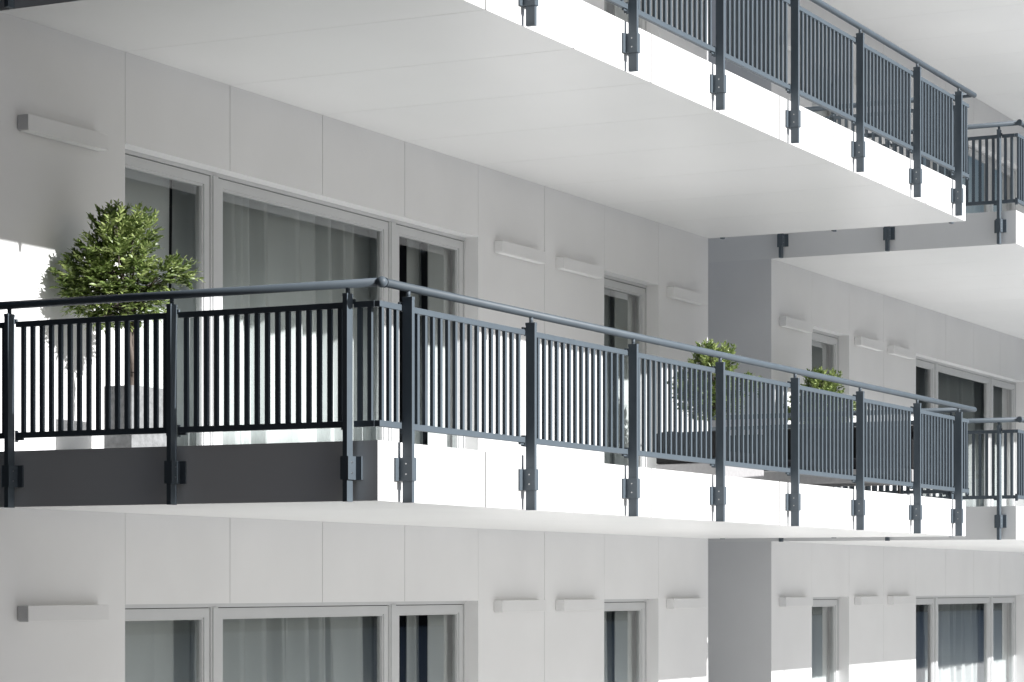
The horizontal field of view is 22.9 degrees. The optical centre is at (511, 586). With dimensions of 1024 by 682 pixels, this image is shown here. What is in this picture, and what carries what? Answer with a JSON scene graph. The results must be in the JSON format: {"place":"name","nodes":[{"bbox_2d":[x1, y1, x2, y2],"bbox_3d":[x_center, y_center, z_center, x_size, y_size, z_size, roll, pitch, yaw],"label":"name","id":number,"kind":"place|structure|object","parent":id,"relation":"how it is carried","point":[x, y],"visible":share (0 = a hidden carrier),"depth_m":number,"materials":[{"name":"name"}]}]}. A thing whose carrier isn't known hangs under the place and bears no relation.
{"place":"outdoors","nodes":[
{"label":"outdoors","id":0,"kind":"place"},
{"bbox_2d":[783,366,867,487],"bbox_3d":[3.545,-1.687,28.659,1.023,1.634,0.615,0,0,-8],"label":"potted tree","id":1,"kind":"object","parent":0,"point":[823,385],"visible":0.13,"depth_m":28.61,"materials":[{"name":"green plant"}]},
{"bbox_3d":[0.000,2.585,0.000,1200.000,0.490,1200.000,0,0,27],"label":"ground","id":2,"kind":"structure","parent":0,"visible":0},
{"bbox_2d":[0,0,965,681],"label":"apartment building","id":3,"kind":"structure","parent":2,"relation":"on","point":[468,132],"depth_m":19.30,"materials":[{"name":"grey paint"}]},
{"bbox_2d":[4,0,14,8],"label":"balcony railing","id":4,"kind":"object","parent":3,"relation":"attached to","point":[9,4],"visible":1,"depth_m":16.18,"materials":[{"name":"metal"}]},
{"bbox_2d":[18,114,108,150],"bbox_3d":[-2.984,-3.022,16.860,0.088,0.105,0.883,0,0,27],"label":"wall lamp","id":5,"kind":"object","parent":3,"relation":"attached to","point":[59,131],"visible":1,"depth_m":16.79,"materials":[{"name":"white plastic"}]},
{"bbox_2d":[18,605,108,621],"bbox_3d":[-2.984,0.177,16.860,0.088,0.105,0.883,0,0,27],"label":"wall lamp","id":6,"kind":"object","parent":3,"relation":"attached to","point":[35,613],"visible":1,"depth_m":16.77,"materials":[{"name":"white plastic"}]},
{"bbox_2d":[47,199,205,447],"bbox_3d":[-2.559,-1.721,16.774,1.055,1.702,0.634,0,0,-8],"label":"potted tree","id":7,"kind":"object","parent":3,"relation":"on","point":[98,273],"visible":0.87,"depth_m":16.71,"materials":[{"name":"green plant"}]},
{"bbox_2d":[125,169,168,388],"bbox_3d":[-2.826,-2.098,18.155,0.087,2.395,1.231,0,0,27],"label":"curtain","id":8,"kind":"object","parent":3,"relation":"hanging from","point":[148,190],"visible":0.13,"depth_m":18.51,"materials":[{"name":"fabric"}]},
{"bbox_2d":[125,620,173,681],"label":"curtain","id":9,"kind":"object","parent":3,"relation":"hanging from","point":[149,651],"visible":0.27,"depth_m":18.47,"materials":[{"name":"fabric"}]},
{"bbox_2d":[0,278,377,507],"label":"balcony railing","id":10,"kind":"object","parent":3,"relation":"attached to","point":[351,467],"visible":1,"depth_m":15.60,"materials":[{"name":"metal"}]},
{"bbox_2d":[173,618,266,681],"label":"curtain","id":11,"kind":"object","parent":3,"relation":"hanging from","point":[244,650],"visible":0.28,"depth_m":19.42,"materials":[{"name":"fabric"}]},
{"bbox_2d":[171,180,269,445],"bbox_3d":[-2.240,-2.098,19.311,0.254,2.395,1.103,0,0,27],"label":"curtain","id":12,"kind":"object","parent":3,"relation":"hanging from","point":[245,249],"visible":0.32,"depth_m":19.36,"materials":[{"name":"fabric"}]},
{"bbox_2d":[125,601,464,681],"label":"window","id":13,"kind":"structure","parent":3,"relation":"in","point":[209,618],"depth_m":19.96,"materials":[{"name":"grey plastic"}]},
{"bbox_2d":[125,149,464,448],"bbox_3d":[-1.641,-1.974,19.982,0.102,2.203,5.280,0,0,27],"label":"window","id":14,"kind":"structure","parent":3,"relation":"in","point":[211,186],"depth_m":19.14,"materials":[{"name":"grey"}]},
{"bbox_2d":[266,617,333,681],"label":"curtain","id":15,"kind":"object","parent":3,"relation":"hanging from","point":[299,649],"visible":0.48,"depth_m":20.28,"materials":[{"name":"fabric"}]},
{"bbox_2d":[267,204,333,442],"bbox_3d":[-1.744,-2.098,20.291,0.256,2.395,0.859,0,0,27],"label":"curtain","id":16,"kind":"object","parent":3,"relation":"hanging from","point":[299,247],"visible":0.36,"depth_m":20.17,"materials":[{"name":"fabric"}]},
{"bbox_2d":[331,220,376,440],"bbox_3d":[-1.284,-2.098,21.198,0.254,2.395,0.936,0,0,27],"label":"curtain","id":17,"kind":"object","parent":3,"relation":"hanging from","point":[354,252],"visible":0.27,"depth_m":21.19,"materials":[{"name":"fabric"}]},
{"bbox_2d":[332,616,376,681],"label":"curtain","id":18,"kind":"object","parent":3,"relation":"hanging from","point":[354,639],"visible":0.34,"depth_m":21.02,"materials":[{"name":"fabric"}]},
{"bbox_2d":[405,615,418,681],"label":"curtain","id":19,"kind":"object","parent":3,"relation":"hanging from","point":[412,651],"visible":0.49,"depth_m":22.00,"materials":[{"name":"fabric"}]},
{"bbox_2d":[406,239,422,444],"bbox_3d":[-0.853,-2.098,22.049,0.086,2.395,0.203,0,0,27],"label":"curtain","id":20,"kind":"object","parent":3,"relation":"hanging from","point":[413,262],"visible":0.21,"depth_m":22.06,"materials":[{"name":"fabric"}]},
{"bbox_2d":[428,244,450,447],"bbox_3d":[-0.637,-1.986,22.167,0.026,2.172,0.407,0,0,27],"label":"curtain","id":21,"kind":"object","parent":3,"relation":"hanging from","point":[439,268],"visible":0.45,"depth_m":22.16,"materials":[{"name":"fabric"}]},
{"bbox_2d":[427,614,451,681],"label":"curtain","id":22,"kind":"object","parent":3,"relation":"hanging from","point":[439,648],"visible":0.73,"depth_m":22.17,"materials":[{"name":"fabric"}]},
{"bbox_2d":[494,241,545,263],"bbox_3d":[0.077,-3.022,22.898,0.088,0.105,0.883,0,0,27],"label":"wall lamp","id":23,"kind":"object","parent":3,"relation":"attached to","point":[513,250],"visible":1,"depth_m":22.81,"materials":[{"name":"white plastic"}]},
{"bbox_2d":[494,600,545,611],"bbox_3d":[0.077,0.177,22.898,0.088,0.105,0.883,0,0,27],"label":"wall lamp","id":24,"kind":"object","parent":3,"relation":"attached to","point":[519,605],"visible":1,"depth_m":22.78,"materials":[{"name":"white plastic"}]},
{"bbox_2d":[556,257,603,278],"bbox_3d":[0.646,-3.022,24.022,0.088,0.105,0.883,0,0,27],"label":"wall lamp","id":25,"kind":"object","parent":3,"relation":"attached to","point":[579,267],"visible":1,"depth_m":23.93,"materials":[{"name":"white plastic"}]},
{"bbox_2d":[556,599,603,610],"bbox_3d":[0.646,0.177,24.022,0.088,0.105,0.883,0,0,27],"label":"wall lamp","id":26,"kind":"object","parent":3,"relation":"attached to","point":[581,605],"visible":1,"depth_m":23.93,"materials":[{"name":"white plastic"}]},
{"bbox_2d":[604,289,614,463],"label":"curtain","id":27,"kind":"object","parent":3,"relation":"hanging from","point":[609,310],"visible":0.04,"depth_m":25.56,"materials":[{"name":"fabric"}]},
{"bbox_2d":[604,611,614,681],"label":"curtain","id":28,"kind":"object","parent":3,"relation":"hanging from","point":[609,646],"visible":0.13,"depth_m":25.60,"materials":[{"name":"fabric"}]},
{"bbox_2d":[604,0,614,15],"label":"curtain","id":29,"kind":"object","parent":3,"relation":"hanging from","point":[609,8],"visible":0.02,"depth_m":25.64,"materials":[{"name":"fabric"}]},
{"bbox_2d":[615,0,627,21],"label":"curtain","id":30,"kind":"object","parent":3,"relation":"hanging from","point":[620,13],"visible":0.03,"depth_m":25.62,"materials":[{"name":"fabric"}]},
{"bbox_2d":[614,291,634,465],"bbox_3d":[1.147,-1.986,25.689,0.027,2.172,0.483,0,0,27],"label":"curtain","id":31,"kind":"object","parent":3,"relation":"hanging from","point":[625,312],"visible":0.23,"depth_m":25.68,"materials":[{"name":"fabric"}]},
{"bbox_2d":[614,611,634,681],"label":"curtain","id":32,"kind":"object","parent":3,"relation":"hanging from","point":[624,646],"visible":0.76,"depth_m":25.68,"materials":[{"name":"fabric"}]},
{"bbox_2d":[604,599,646,681],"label":"window","id":33,"kind":"structure","parent":3,"relation":"in","point":[638,605],"depth_m":25.77,"materials":[{"name":"white"}]},
{"bbox_2d":[604,274,646,467],"bbox_3d":[1.039,-1.974,25.282,0.090,2.203,1.320,0,0,27],"label":"window","id":34,"kind":"structure","parent":3,"relation":"in","point":[612,283],"depth_m":25.77,"materials":[{"name":"white"}]},
{"bbox_2d":[639,0,646,30],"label":"window","id":35,"kind":"structure","parent":3,"relation":"in","point":[642,23],"depth_m":25.80,"materials":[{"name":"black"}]},
{"bbox_2d":[375,276,976,535],"bbox_3d":[1.950,-1.169,20.344,0.108,1.330,12.146,0,0,27],"label":"balcony railing","id":36,"kind":"object","parent":3,"relation":"attached to","point":[932,450],"visible":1,"depth_m":18.55,"materials":[{"name":"metal"}]},
{"bbox_2d":[666,286,706,304],"bbox_3d":[1.822,-3.022,26.341,0.088,0.105,0.883,0,0,27],"label":"wall lamp","id":37,"kind":"object","parent":3,"relation":"attached to","point":[684,295],"visible":1,"depth_m":26.24,"materials":[{"name":"white plastic"}]},
{"bbox_2d":[666,598,706,608],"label":"wall lamp","id":38,"kind":"object","parent":3,"relation":"attached to","point":[684,603],"visible":1,"depth_m":26.22,"materials":[{"name":"white plastic"}]},
{"bbox_2d":[656,431,763,479],"bbox_3d":[1.910,-1.180,24.372,0.740,0.620,0.800,0,0,35],"label":"outdoor sofa","id":39,"kind":"object","parent":3,"relation":"on","point":[682,466],"visible":0.31,"depth_m":24.08,"materials":[{"name":"wicker"}]},
{"bbox_2d":[667,339,762,420],"bbox_3d":[2.022,-1.666,25.059,1.023,1.591,0.615,0,0,-8],"label":"potted tree","id":40,"kind":"object","parent":3,"relation":"on","point":[707,361],"visible":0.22,"depth_m":25.01,"materials":[{"name":"green plant"}]},
{"bbox_2d":[518,0,976,215],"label":"balcony railing","id":41,"kind":"object","parent":3,"relation":"attached to","point":[932,122],"visible":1,"depth_m":22.02,"materials":[{"name":"metal"}]},
{"bbox_2d":[764,425,912,493],"bbox_3d":[3.251,-1.250,25.697,1.750,0.760,0.740,0,0,27],"label":"outdoor sofa","id":42,"kind":"object","parent":3,"relation":"on","point":[804,479],"visible":0.14,"depth_m":25.55,"materials":[{"name":"wicker"}]},
{"bbox_2d":[712,408,970,538],"bbox_3d":[3.391,-1.165,26.366,2.855,1.322,0.108,0,0,27],"label":"balcony railing","id":43,"kind":"object","parent":3,"relation":"attached to","point":[940,410],"visible":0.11,"depth_m":25.95,"materials":[{"name":"metal"}]},
{"bbox_2d":[720,93,970,238],"bbox_3d":[3.391,-4.365,26.366,2.855,1.322,0.108,0,0,27],"label":"balcony railing","id":44,"kind":"object","parent":3,"relation":"attached to","point":[833,117],"visible":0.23,"depth_m":26.07,"materials":[{"name":"metal"}]},
{"bbox_2d":[708,0,1023,681],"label":"apartment building","id":45,"kind":"structure","parent":2,"relation":"on","point":[946,298],"depth_m":31.03,"materials":[{"name":"grey paint"}]},
{"bbox_2d":[779,36,790,50],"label":"wall lamp","id":46,"kind":"object","parent":45,"relation":"attached to","point":[789,43],"visible":0.2,"depth_m":28.88,"materials":[{"name":"white plastic"}]},
{"bbox_2d":[779,316,812,332],"bbox_3d":[3.283,-3.022,29.222,0.088,0.105,0.883,0,0,27],"label":"wall lamp","id":47,"kind":"object","parent":45,"relation":"attached to","point":[795,324],"visible":1,"depth_m":29.13,"materials":[{"name":"white plastic"}]},
{"bbox_2d":[779,597,812,606],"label":"wall lamp","id":48,"kind":"object","parent":45,"relation":"attached to","point":[793,601],"visible":1,"depth_m":29.08,"materials":[{"name":"white plastic"}]},
{"bbox_2d":[812,607,827,681],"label":"curtain","id":49,"kind":"object","parent":45,"relation":"hanging from","point":[819,644],"visible":0.77,"depth_m":30.83,"materials":[{"name":"fabric"}]},
{"bbox_2d":[812,78,827,116],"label":"curtain","id":50,"kind":"object","parent":45,"relation":"hanging from","point":[823,113],"visible":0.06,"depth_m":30.87,"materials":[{"name":"fabric"}]},
{"bbox_2d":[812,341,828,385],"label":"curtain","id":51,"kind":"object","parent":45,"relation":"hanging from","point":[820,354],"visible":0.14,"depth_m":30.84,"materials":[{"name":"fabric"}]},
{"bbox_2d":[812,597,838,681],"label":"window","id":52,"kind":"structure","parent":45,"relation":"in","point":[832,602],"depth_m":30.97,"materials":[{"name":"white"}]},
{"bbox_2d":[812,329,838,391],"bbox_3d":[3.675,-1.974,30.482,0.090,2.203,1.320,0,0,27],"label":"window","id":53,"kind":"structure","parent":45,"relation":"in","point":[832,340],"depth_m":30.96,"materials":[{"name":"white"}]},
{"bbox_2d":[819,65,838,123],"bbox_3d":[3.675,-5.173,30.482,0.090,2.203,1.320,0,0,27],"label":"window","id":54,"kind":"structure","parent":45,"relation":"in","point":[819,65],"depth_m":31.01,"materials":[{"name":"black"}]},
{"bbox_2d":[855,337,883,350],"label":"wall lamp","id":55,"kind":"object","parent":45,"relation":"attached to","point":[868,343],"visible":1,"depth_m":31.44,"materials":[{"name":"white plastic"}]},
{"bbox_2d":[855,596,883,604],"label":"wall lamp","id":56,"kind":"object","parent":45,"relation":"attached to","point":[871,600],"visible":1,"depth_m":31.44,"materials":[{"name":"white plastic"}]},
{"bbox_2d":[777,121,1016,257],"bbox_3d":[4.191,-4.365,27.945,2.855,1.322,0.108,0,0,27],"label":"balcony railing","id":57,"kind":"object","parent":45,"relation":"attached to","point":[1000,225],"visible":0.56,"depth_m":27.47,"materials":[{"name":"metal"}]},
{"bbox_2d":[779,417,1016,541],"bbox_3d":[4.191,-1.165,27.945,2.855,1.322,0.108,0,0,27],"label":"balcony railing","id":58,"kind":"object","parent":45,"relation":"attached to","point":[1000,521],"visible":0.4,"depth_m":27.45,"materials":[{"name":"metal"}]},
{"bbox_2d":[887,345,914,358],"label":"wall lamp","id":59,"kind":"object","parent":45,"relation":"attached to","point":[900,352],"visible":1,"depth_m":32.54,"materials":[{"name":"white plastic"}]},
{"bbox_2d":[887,596,914,603],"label":"wall lamp","id":60,"kind":"object","parent":45,"relation":"attached to","point":[900,599],"visible":1,"depth_m":32.51,"materials":[{"name":"white plastic"}]},
{"bbox_2d":[916,605,927,681],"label":"curtain","id":61,"kind":"object","parent":45,"relation":"hanging from","point":[921,643],"visible":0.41,"depth_m":34.74,"materials":[{"name":"fabric"}]},
{"bbox_2d":[916,367,927,496],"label":"curtain","id":62,"kind":"object","parent":45,"relation":"hanging from","point":[922,381],"visible":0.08,"depth_m":34.81,"materials":[{"name":"fabric"}]},
{"bbox_2d":[938,372,955,495],"bbox_3d":[6.152,-2.097,35.868,0.256,2.397,1.076,0,0,27],"label":"curtain","id":63,"kind":"object","parent":45,"relation":"hanging from","point":[946,387],"visible":0.09,"depth_m":35.61,"materials":[{"name":"fabric"}]},
{"bbox_2d":[938,604,957,681],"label":"curtain","id":64,"kind":"object","parent":45,"relation":"hanging from","point":[947,642],"visible":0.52,"depth_m":35.85,"materials":[{"name":"fabric"}]},
{"bbox_2d":[916,595,1015,681],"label":"window","id":65,"kind":"structure","parent":45,"relation":"in","point":[986,623],"depth_m":36.60,"materials":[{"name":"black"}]},
{"bbox_2d":[916,356,1015,506],"bbox_3d":[6.367,-1.974,35.778,0.102,2.203,5.280,0,0,27],"label":"window","id":66,"kind":"structure","parent":45,"relation":"in","point":[993,397],"depth_m":36.73,"materials":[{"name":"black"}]},
{"bbox_2d":[930,144,1015,213],"bbox_3d":[6.367,-5.173,35.778,0.102,2.203,5.280,0,0,27],"label":"window","id":67,"kind":"structure","parent":45,"relation":"in","point":[1007,206],"depth_m":36.84,"materials":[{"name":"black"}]},
{"bbox_2d":[1015,119,1023,206],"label":"balcony railing","id":68,"kind":"object","parent":45,"relation":"attached to","point":[1019,199],"visible":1,"depth_m":27.41,"materials":[{"name":"metal"}]},
{"bbox_2d":[1015,416,1023,500],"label":"balcony railing","id":69,"kind":"object","parent":45,"relation":"attached to","point":[1020,464],"visible":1,"depth_m":27.41,"materials":[{"name":"metal"}]}
]}

